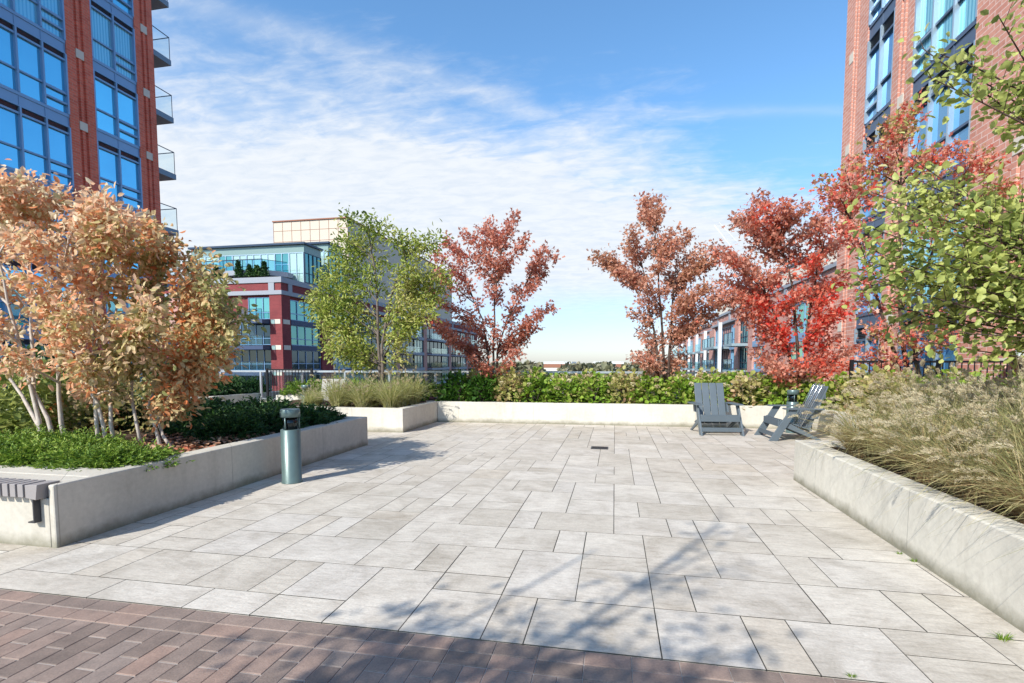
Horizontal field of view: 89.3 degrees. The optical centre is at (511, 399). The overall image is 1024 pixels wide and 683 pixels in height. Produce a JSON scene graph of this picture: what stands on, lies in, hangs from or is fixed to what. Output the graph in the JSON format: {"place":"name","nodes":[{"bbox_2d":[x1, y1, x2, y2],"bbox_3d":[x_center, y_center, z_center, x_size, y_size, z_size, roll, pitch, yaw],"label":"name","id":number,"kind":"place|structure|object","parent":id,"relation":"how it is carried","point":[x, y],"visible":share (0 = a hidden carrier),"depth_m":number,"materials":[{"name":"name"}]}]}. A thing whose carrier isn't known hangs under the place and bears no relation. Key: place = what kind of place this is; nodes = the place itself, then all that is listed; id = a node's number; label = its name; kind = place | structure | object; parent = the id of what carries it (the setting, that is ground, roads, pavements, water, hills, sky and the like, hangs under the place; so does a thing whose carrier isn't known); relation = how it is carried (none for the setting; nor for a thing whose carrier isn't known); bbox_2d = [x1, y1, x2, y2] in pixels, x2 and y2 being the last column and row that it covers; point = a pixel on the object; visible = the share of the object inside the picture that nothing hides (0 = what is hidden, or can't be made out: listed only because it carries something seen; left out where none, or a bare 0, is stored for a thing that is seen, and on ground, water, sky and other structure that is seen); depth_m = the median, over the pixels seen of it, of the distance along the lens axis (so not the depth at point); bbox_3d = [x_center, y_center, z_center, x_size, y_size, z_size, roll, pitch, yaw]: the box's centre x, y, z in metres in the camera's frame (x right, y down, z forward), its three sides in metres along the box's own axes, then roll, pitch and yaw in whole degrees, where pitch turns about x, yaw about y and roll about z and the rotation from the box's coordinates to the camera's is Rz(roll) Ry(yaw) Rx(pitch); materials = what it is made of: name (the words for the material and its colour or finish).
{"place":"outdoors","nodes":[
{"label":"outdoors","id":0,"kind":"place"},
{"bbox_2d":[0,589,871,682],"bbox_3d":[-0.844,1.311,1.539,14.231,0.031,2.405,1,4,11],"label":"brick paving","id":1,"kind":"structure","parent":0,"point":[187,656],"depth_m":2.49,"materials":[{"name":"brown brick"}]},
{"bbox_2d":[151,0,847,363],"label":"sky","id":2,"kind":"structure","parent":0,"point":[460,113],"materials":[{"name":"blue"}]},
{"bbox_2d":[0,422,1023,682],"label":"paving","id":3,"kind":"structure","parent":0,"point":[388,598],"depth_m":3.71,"materials":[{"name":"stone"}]},
{"bbox_2d":[0,414,367,547],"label":"planter","id":4,"kind":"object","parent":3,"relation":"on","point":[83,504],"visible":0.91,"depth_m":4.69,"materials":[{"name":"grey concrete"}]},
{"bbox_2d":[0,363,48,435],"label":"bush","id":5,"kind":"object","parent":4,"relation":"on","point":[14,398],"visible":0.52,"depth_m":6.55,"materials":[{"name":"green plant"}]},
{"bbox_2d":[0,478,59,522],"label":"bench","id":6,"kind":"object","parent":4,"relation":"attached to","point":[35,490],"visible":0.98,"depth_m":3.90,"materials":[{"name":"grey wood"}]},
{"bbox_2d":[0,355,72,433],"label":"bush","id":7,"kind":"object","parent":4,"relation":"on","point":[42,396],"visible":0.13,"depth_m":7.34,"materials":[{"name":"green plant"}]},
{"bbox_2d":[0,434,90,467],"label":"juniper","id":8,"kind":"object","parent":4,"relation":"on","point":[28,450],"visible":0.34,"depth_m":4.85,"materials":[{"name":"green plant"}]},
{"bbox_2d":[0,358,106,434],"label":"bush","id":9,"kind":"object","parent":4,"relation":"on","point":[41,385],"visible":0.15,"depth_m":7.30,"materials":[{"name":"green plant"}]},
{"bbox_2d":[0,158,107,434],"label":"serviceberry shrub","id":10,"kind":"object","parent":4,"relation":"on","point":[34,209],"visible":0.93,"depth_m":5.41,"materials":[{"name":"orange plant"}]},
{"bbox_2d":[24,438,129,469],"bbox_3d":[-4.015,0.510,4.856,0.925,0.306,0.930,0,4,3],"label":"juniper","id":11,"kind":"object","parent":4,"relation":"on","point":[44,462],"visible":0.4,"depth_m":4.70,"materials":[{"name":"green plant"}]},
{"bbox_2d":[32,425,136,446],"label":"juniper","id":12,"kind":"object","parent":4,"relation":"on","point":[94,440],"visible":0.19,"depth_m":5.56,"materials":[{"name":"green plant"}]},
{"bbox_2d":[44,374,142,432],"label":"bush","id":13,"kind":"object","parent":4,"relation":"on","point":[78,413],"visible":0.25,"depth_m":7.32,"materials":[{"name":"green plant"}]},
{"bbox_2d":[37,173,174,438],"bbox_3d":[-4.442,-0.992,5.663,1.320,3.157,2.629,-3,5,-33],"label":"serviceberry shrub","id":14,"kind":"object","parent":4,"relation":"on","point":[114,234],"visible":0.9,"depth_m":5.41,"materials":[{"name":"orange plant"}]},
{"bbox_2d":[50,437,169,471],"bbox_3d":[-3.700,0.511,4.811,0.907,0.305,0.912,-4,6,-44],"label":"juniper","id":15,"kind":"object","parent":4,"relation":"on","point":[89,459],"visible":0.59,"depth_m":4.64,"materials":[{"name":"green plant"}]},
{"bbox_2d":[79,394,158,430],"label":"juniper","id":16,"kind":"object","parent":4,"relation":"on","point":[120,410],"visible":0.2,"depth_m":7.59,"materials":[{"name":"green plant"}]},
{"bbox_2d":[88,373,170,433],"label":"bush","id":17,"kind":"object","parent":4,"relation":"on","point":[136,393],"visible":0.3,"depth_m":7.40,"materials":[{"name":"green plant"}]},
{"bbox_2d":[78,436,194,471],"bbox_3d":[-3.611,0.510,4.948,0.930,0.293,0.925,4,5,42],"label":"juniper","id":18,"kind":"object","parent":4,"relation":"on","point":[161,451],"visible":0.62,"depth_m":4.87,"materials":[{"name":"green plant"}]},
{"bbox_2d":[144,405,240,437],"bbox_3d":[-4.268,0.286,7.309,1.397,0.429,1.412,0,4,-3],"label":"juniper","id":19,"kind":"object","parent":4,"relation":"on","point":[177,426],"visible":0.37,"depth_m":6.99,"materials":[{"name":"green plant"}]},
{"bbox_2d":[120,210,266,447],"bbox_3d":[-3.787,-0.788,6.077,1.211,2.712,2.120,-4,5,-42],"label":"serviceberry shrub","id":20,"kind":"object","parent":4,"relation":"on","point":[206,330],"visible":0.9,"depth_m":5.75,"materials":[{"name":"orange plant"}]},
{"bbox_2d":[122,431,274,460],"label":"leaf litter","id":21,"kind":"object","parent":4,"relation":"on","point":[190,442],"visible":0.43,"depth_m":6.22,"materials":[{"name":"brown plant"}]},
{"bbox_2d":[181,409,274,441],"bbox_3d":[-3.711,0.323,6.772,1.160,0.424,1.120,-1,4,-15],"label":"juniper","id":22,"kind":"object","parent":4,"relation":"on","point":[222,424],"visible":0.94,"depth_m":6.59,"materials":[{"name":"green plant"}]},
{"bbox_2d":[232,404,310,435],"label":"juniper","id":23,"kind":"object","parent":4,"relation":"on","point":[273,416],"visible":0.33,"depth_m":7.24,"materials":[{"name":"green plant"}]},
{"bbox_2d":[268,404,337,429],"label":"juniper","id":24,"kind":"object","parent":4,"relation":"on","point":[321,418],"visible":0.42,"depth_m":7.91,"materials":[{"name":"green plant"}]},
{"bbox_2d":[265,368,312,401],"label":"metal gate","id":25,"kind":"structure","parent":3,"relation":"on","point":[267,379],"depth_m":15.54,"materials":[{"name":"grey metal"}]},
{"bbox_2d":[280,408,302,483],"bbox_3d":[-2.596,0.543,6.092,0.236,0.867,0.236,1,4,11],"label":"bollard light","id":26,"kind":"object","parent":3,"relation":"on","point":[291,457],"visible":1,"depth_m":6.01,"materials":[{"name":"paint"}]},
{"bbox_2d":[289,398,437,432],"bbox_3d":[-3.787,0.281,12.717,4.050,0.505,3.820,1,4,11],"label":"planter","id":27,"kind":"object","parent":3,"relation":"on","point":[408,417],"visible":0.29,"depth_m":10.65,"materials":[{"name":"concrete"}]},
{"bbox_2d":[306,365,360,406],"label":"ornamental plant","id":28,"kind":"object","parent":27,"relation":"in","point":[333,398],"visible":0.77,"depth_m":11.06,"materials":[{"name":"green plant"}]},
{"bbox_2d":[326,369,383,406],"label":"ornamental plant","id":29,"kind":"object","parent":27,"relation":"on","point":[360,401],"visible":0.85,"depth_m":10.89,"materials":[{"name":"green plant"}]},
{"bbox_2d":[298,202,459,404],"bbox_3d":[-3.344,-2.115,12.042,4.209,4.505,1.726,1,4,11],"label":"honey locust","id":30,"kind":"object","parent":27,"relation":"on","point":[353,347],"visible":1,"depth_m":11.91,"materials":[{"name":"green plant"}]},
{"bbox_2d":[356,368,421,407],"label":"ornamental plant","id":31,"kind":"object","parent":27,"relation":"in","point":[388,397],"visible":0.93,"depth_m":10.82,"materials":[{"name":"green plant"}]},
{"bbox_2d":[371,366,433,407],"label":"ornamental plant","id":32,"kind":"object","parent":27,"relation":"in","point":[403,402],"visible":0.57,"depth_m":11.42,"materials":[{"name":"green plant"}]},
{"bbox_2d":[389,365,440,404],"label":"ornamental plant","id":33,"kind":"object","parent":27,"relation":"in","point":[417,400],"visible":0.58,"depth_m":11.99,"materials":[{"name":"green plant"}]},
{"bbox_2d":[219,370,810,399],"bbox_3d":[-0.802,-0.205,14.503,16.850,1.185,0.060,1,4,11],"label":"glass railing","id":34,"kind":"object","parent":3,"relation":"on","point":[434,372],"visible":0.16,"depth_m":14.87,"materials":[{"name":"metal"}]},
{"bbox_2d":[438,399,785,428],"bbox_3d":[3.994,0.314,12.243,11.700,0.505,1.930,1,4,11],"label":"planter","id":35,"kind":"object","parent":3,"relation":"on","point":[648,414],"visible":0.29,"depth_m":11.78,"materials":[{"name":"concrete"}]},
{"bbox_2d":[435,367,475,401],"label":"hydrangea","id":36,"kind":"object","parent":35,"relation":"on","point":[448,387],"visible":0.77,"depth_m":12.74,"materials":[{"name":"green plant"}]},
{"bbox_2d":[462,370,505,401],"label":"hydrangea","id":37,"kind":"object","parent":35,"relation":"on","point":[479,384],"visible":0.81,"depth_m":12.51,"materials":[{"name":"green plant"}]},
{"bbox_2d":[418,208,564,400],"bbox_3d":[-0.728,-2.378,13.124,4.031,4.878,1.948,1,4,11],"label":"red maple","id":38,"kind":"object","parent":35,"relation":"on","point":[495,240],"visible":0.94,"depth_m":13.00,"materials":[{"name":"brown plant"}]},
{"bbox_2d":[489,366,529,401],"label":"hydrangea","id":39,"kind":"object","parent":35,"relation":"on","point":[505,383],"visible":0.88,"depth_m":12.42,"materials":[{"name":"yellow plant"}]},
{"bbox_2d":[510,371,556,402],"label":"hydrangea","id":40,"kind":"object","parent":35,"relation":"on","point":[532,383],"visible":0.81,"depth_m":12.41,"materials":[{"name":"green plant"}]},
{"bbox_2d":[544,373,590,402],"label":"hydrangea","id":41,"kind":"object","parent":35,"relation":"on","point":[565,386],"visible":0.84,"depth_m":12.16,"materials":[{"name":"green plant"}]},
{"bbox_2d":[563,370,614,402],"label":"hydrangea","id":42,"kind":"object","parent":35,"relation":"on","point":[590,381],"visible":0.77,"depth_m":12.11,"materials":[{"name":"green plant"}]},
{"bbox_2d":[604,365,647,403],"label":"hydrangea","id":43,"kind":"object","parent":35,"relation":"on","point":[620,383],"visible":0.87,"depth_m":12.00,"materials":[{"name":"yellow plant"}]},
{"bbox_2d":[626,373,678,403],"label":"hydrangea","id":44,"kind":"object","parent":35,"relation":"on","point":[655,387],"visible":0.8,"depth_m":11.82,"materials":[{"name":"green plant"}]},
{"bbox_2d":[586,189,723,382],"bbox_3d":[3.379,-2.438,12.188,3.263,5.130,1.766,1,4,11],"label":"red maple","id":45,"kind":"object","parent":35,"relation":"on","point":[684,304],"visible":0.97,"depth_m":12.16,"materials":[{"name":"brown plant"}]},
{"bbox_2d":[660,371,702,403],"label":"hydrangea","id":46,"kind":"object","parent":35,"relation":"on","point":[677,380],"visible":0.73,"depth_m":11.76,"materials":[{"name":"green plant"}]},
{"bbox_2d":[686,371,738,404],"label":"hydrangea","id":47,"kind":"object","parent":35,"relation":"on","point":[714,378],"visible":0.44,"depth_m":11.63,"materials":[{"name":"green plant"}]},
{"bbox_2d":[724,369,772,409],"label":"hydrangea","id":48,"kind":"object","parent":35,"relation":"on","point":[739,381],"visible":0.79,"depth_m":11.42,"materials":[{"name":"yellow plant"}]},
{"bbox_2d":[747,374,801,404],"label":"hydrangea","id":49,"kind":"object","parent":35,"relation":"on","point":[775,390],"visible":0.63,"depth_m":11.29,"materials":[{"name":"green plant"}]},
{"bbox_2d":[701,187,865,403],"bbox_3d":[6.013,-2.209,11.485,3.588,4.773,1.754,1,4,11],"label":"red maple","id":50,"kind":"object","parent":35,"relation":"on","point":[780,224],"visible":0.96,"depth_m":11.32,"materials":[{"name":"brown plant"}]},
{"bbox_2d":[782,375,835,408],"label":"hydrangea","id":51,"kind":"object","parent":35,"relation":"on","point":[804,387],"visible":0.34,"depth_m":11.23,"materials":[{"name":"green plant"}]},
{"bbox_2d":[687,383,744,435],"bbox_3d":[4.099,0.177,10.451,0.910,0.989,1.019,0,4,4],"label":"adirondack chair","id":52,"kind":"object","parent":3,"relation":"on","point":[710,415],"visible":1,"depth_m":10.72,"materials":[{"name":"plastic"}]},
{"bbox_2d":[754,385,828,440],"bbox_3d":[5.199,0.232,9.664,1.019,0.989,0.910,1,4,7],"label":"adirondack chair","id":53,"kind":"object","parent":3,"relation":"on","point":[781,424],"visible":0.91,"depth_m":9.43,"materials":[{"name":"plastic"}]},
{"bbox_2d":[793,409,1023,632],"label":"planter","id":54,"kind":"object","parent":3,"relation":"on","point":[996,586],"visible":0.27,"depth_m":3.57,"materials":[{"name":"concrete"}]},
{"bbox_2d":[776,383,922,460],"bbox_3d":[3.526,0.267,5.379,1.442,0.893,1.453,-1,4,-18],"label":"ornamental plant","id":55,"kind":"object","parent":54,"relation":"in","point":[858,449],"visible":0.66,"depth_m":5.40,"materials":[{"name":"beige plant"}]},
{"bbox_2d":[808,388,950,468],"bbox_3d":[3.528,0.288,4.959,1.465,0.811,1.727,0,4,0],"label":"ornamental plant","id":56,"kind":"object","parent":54,"relation":"in","point":[888,462],"visible":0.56,"depth_m":4.96,"materials":[{"name":"beige plant"}]},
{"bbox_2d":[850,365,924,419],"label":"plant","id":57,"kind":"object","parent":54,"relation":"in","point":[886,368],"visible":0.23,"depth_m":8.79,"materials":[{"name":"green plant"}]},
{"bbox_2d":[825,385,999,486],"bbox_3d":[3.371,0.316,4.344,1.509,0.882,1.480,0,4,3],"label":"ornamental plant","id":58,"kind":"object","parent":54,"relation":"in","point":[883,431],"visible":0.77,"depth_m":4.31,"materials":[{"name":"beige plant"}]},
{"bbox_2d":[830,367,1002,447],"bbox_3d":[4.107,0.176,5.327,1.736,1.012,2.048,1,4,18],"label":"ornamental plant","id":59,"kind":"object","parent":54,"relation":"in","point":[914,385],"visible":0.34,"depth_m":5.29,"materials":[{"name":"beige plant"}]},
{"bbox_2d":[831,0,1023,381],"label":"linden tree","id":60,"kind":"object","parent":54,"relation":"on","point":[991,297],"visible":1,"depth_m":4.64,"materials":[{"name":"green plant"}]},
{"bbox_2d":[849,374,1022,473],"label":"ornamental plant","id":61,"kind":"object","parent":54,"relation":"in","point":[962,392],"visible":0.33,"depth_m":4.59,"materials":[{"name":"beige plant"}]},
{"bbox_2d":[854,394,1023,507],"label":"ornamental plant","id":62,"kind":"object","parent":54,"relation":"in","point":[950,479],"visible":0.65,"depth_m":3.60,"materials":[{"name":"beige plant"}]},
{"bbox_2d":[862,356,1023,517],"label":"ornamental plant","id":63,"kind":"object","parent":54,"relation":"in","point":[966,387],"visible":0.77,"depth_m":3.64,"materials":[{"name":"beige plant"}]},
{"bbox_2d":[866,367,1023,487],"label":"ornamental plant","id":64,"kind":"object","parent":54,"relation":"in","point":[915,400],"visible":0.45,"depth_m":4.01,"materials":[{"name":"beige plant"}]},
{"bbox_2d":[879,413,1023,539],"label":"ornamental plant","id":65,"kind":"object","parent":54,"relation":"in","point":[1019,492],"visible":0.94,"depth_m":3.15,"materials":[{"name":"beige plant"}]},
{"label":"soil bed","id":66,"kind":"structure","parent":54,"relation":"in","visible":0},
{"bbox_2d":[821,371,857,409],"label":"hydrangea","id":67,"kind":"object","parent":66,"relation":"on","point":[832,387],"visible":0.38,"depth_m":10.36,"materials":[{"name":"green plant"}]},
{"bbox_2d":[833,362,893,411],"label":"hydrangea","id":68,"kind":"object","parent":66,"relation":"on","point":[876,369],"visible":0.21,"depth_m":9.76,"materials":[{"name":"yellow plant"}]},
{"bbox_2d":[836,356,940,419],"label":"ornamental plant","id":69,"kind":"object","parent":66,"relation":"on","point":[898,378],"visible":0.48,"depth_m":8.42,"materials":[{"name":"beige plant"}]},
{"bbox_2d":[844,360,965,424],"bbox_3d":[5.957,-0.019,7.933,1.838,1.174,1.853,0,4,4],"label":"ornamental plant","id":70,"kind":"object","parent":66,"relation":"on","point":[906,371],"visible":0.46,"depth_m":7.99,"materials":[{"name":"beige plant"}]},
{"bbox_2d":[799,87,1023,376],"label":"red maple","id":71,"kind":"object","parent":66,"relation":"on","point":[898,124],"visible":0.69,"depth_m":9.82,"materials":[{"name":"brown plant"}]},
{"bbox_2d":[873,355,1017,418],"bbox_3d":[5.727,0.021,6.738,1.973,1.194,1.935,2,4,26],"label":"ornamental plant","id":72,"kind":"object","parent":66,"relation":"on","point":[947,380],"visible":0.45,"depth_m":6.74,"materials":[{"name":"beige plant"}]},
{"bbox_2d":[849,360,1020,404],"bbox_3d":[8.223,-0.035,10.041,3.060,1.470,0.060,1,4,12],"label":"picket fence","id":73,"kind":"object","parent":3,"relation":"on","point":[852,362],"visible":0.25,"depth_m":10.00,"materials":[{"name":"black metal"}]},
{"bbox_2d":[477,360,677,386],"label":"wood","id":74,"kind":"object","parent":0,"point":[527,365],"visible":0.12,"depth_m":178.27,"materials":[{"name":"green plant"}]},
{"label":"ground","id":75,"kind":"structure","parent":0,"visible":0},
{"bbox_2d":[0,0,179,391],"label":"brick tower","id":76,"kind":"structure","parent":75,"relation":"on","point":[77,86],"depth_m":20.08,"materials":[{"name":"brick"}]},
{"bbox_2d":[0,0,65,53],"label":"window","id":77,"kind":"structure","parent":76,"relation":"in","point":[44,20],"depth_m":18.53,"materials":[{"name":"blue glass"}]},
{"bbox_2d":[0,19,69,127],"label":"window","id":78,"kind":"structure","parent":76,"relation":"in","point":[33,77],"depth_m":18.41,"materials":[{"name":"blue glass"}]},
{"bbox_2d":[0,99,73,199],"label":"window","id":79,"kind":"structure","parent":76,"relation":"in","point":[29,142],"depth_m":18.52,"materials":[{"name":"blue glass"}]},
{"bbox_2d":[0,259,79,339],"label":"window","id":80,"kind":"structure","parent":76,"relation":"in","point":[16,312],"depth_m":18.12,"materials":[{"name":"blue glass"}]},
{"bbox_2d":[91,0,133,28],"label":"window","id":81,"kind":"structure","parent":76,"relation":"in","point":[123,10],"depth_m":21.56,"materials":[{"name":"blue glass"}]},
{"bbox_2d":[89,0,136,93],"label":"window","id":82,"kind":"structure","parent":76,"relation":"in","point":[113,44],"depth_m":21.25,"materials":[{"name":"blue glass"}]},
{"bbox_2d":[93,69,139,157],"bbox_3d":[-16.357,-11.732,21.459,0.125,2.675,1.950,1,4,11],"label":"window","id":83,"kind":"structure","parent":76,"relation":"in","point":[116,111],"depth_m":21.43,"materials":[{"name":"blue glass"}]},
{"bbox_2d":[97,140,142,219],"bbox_3d":[-16.357,-9.064,21.646,0.125,2.675,1.950,1,4,11],"label":"window","id":84,"kind":"structure","parent":76,"relation":"in","point":[112,166],"depth_m":21.69,"materials":[{"name":"blue glass"}]},
{"bbox_2d":[165,217,476,398],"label":"apartment block","id":85,"kind":"structure","parent":75,"relation":"on","point":[292,254],"depth_m":62.40,"materials":[{"name":"brick"}]},
{"bbox_2d":[228,350,270,369],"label":"window","id":86,"kind":"structure","parent":85,"relation":"in","point":[251,355],"depth_m":58.37,"materials":[{"name":"blue glass"}]},
{"bbox_2d":[237,324,270,344],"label":"window","id":87,"kind":"structure","parent":85,"relation":"in","point":[256,329],"depth_m":58.06,"materials":[{"name":"blue glass"}]},
{"bbox_2d":[248,297,269,318],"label":"window","id":88,"kind":"structure","parent":85,"relation":"in","point":[262,302],"depth_m":57.74,"materials":[{"name":"blue glass"}]},
{"bbox_2d":[290,300,319,323],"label":"window","id":89,"kind":"structure","parent":85,"relation":"in","point":[296,314],"depth_m":60.61,"materials":[{"name":"blue glass"}]},
{"bbox_2d":[291,325,319,346],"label":"window","id":90,"kind":"structure","parent":85,"relation":"in","point":[300,335],"depth_m":61.64,"materials":[{"name":"blue glass"}]},
{"bbox_2d":[292,350,320,369],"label":"window","id":91,"kind":"structure","parent":85,"relation":"in","point":[301,359],"depth_m":61.99,"materials":[{"name":"blue glass"}]},
{"bbox_2d":[672,246,836,396],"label":"apartment block","id":92,"kind":"structure","parent":75,"relation":"on","point":[720,344],"depth_m":51.52,"materials":[{"name":"brick"}]},
{"bbox_2d":[832,0,1023,394],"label":"brick tower","id":93,"kind":"structure","parent":75,"relation":"on","point":[879,71],"depth_m":13.89,"materials":[{"name":"brick"}]},
{"bbox_2d":[853,327,878,372],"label":"window","id":94,"kind":"structure","parent":93,"relation":"in","point":[857,331],"depth_m":16.41,"materials":[{"name":"glass"}]},
{"bbox_2d":[855,222,884,328],"bbox_3d":[11.143,-3.758,16.088,0.125,3.000,1.670,1,4,11],"label":"window","id":95,"kind":"structure","parent":93,"relation":"in","point":[866,317],"depth_m":16.28,"materials":[{"name":"glass"}]},
{"bbox_2d":[860,122,889,234],"bbox_3d":[11.143,-6.751,15.879,0.125,3.000,1.670,1,4,11],"label":"window","id":96,"kind":"structure","parent":93,"relation":"in","point":[875,224],"depth_m":15.97,"materials":[{"name":"glass"}]},
{"bbox_2d":[864,8,894,138],"bbox_3d":[11.143,-9.744,15.670,0.125,3.000,1.670,1,4,11],"label":"window","id":97,"kind":"structure","parent":93,"relation":"in","point":[879,66],"depth_m":15.68,"materials":[{"name":"glass"}]},
{"bbox_2d":[868,0,895,40],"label":"window","id":98,"kind":"structure","parent":93,"relation":"in","point":[880,11],"depth_m":15.85,"materials":[{"name":"glass"}]},
{"bbox_2d":[897,319,958,375],"bbox_3d":[10.527,-0.549,13.196,0.125,3.000,2.570,1,4,11],"label":"window","id":99,"kind":"structure","parent":93,"relation":"in","point":[947,353],"depth_m":13.09,"materials":[{"name":"glass"}]},
{"bbox_2d":[902,184,966,321],"bbox_3d":[10.527,-3.542,12.986,0.125,3.000,2.570,1,4,11],"label":"window","id":100,"kind":"structure","parent":93,"relation":"in","point":[926,288],"depth_m":13.26,"materials":[{"name":"glass"}]},
{"bbox_2d":[906,40,974,209],"bbox_3d":[10.527,-6.534,12.777,0.125,3.000,2.570,1,4,11],"label":"window","id":101,"kind":"structure","parent":93,"relation":"in","point":[959,124],"depth_m":12.64,"materials":[{"name":"glass"}]},
{"bbox_2d":[912,0,977,95],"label":"window","id":102,"kind":"structure","parent":93,"relation":"in","point":[958,17],"depth_m":12.87,"materials":[{"name":"glass"}]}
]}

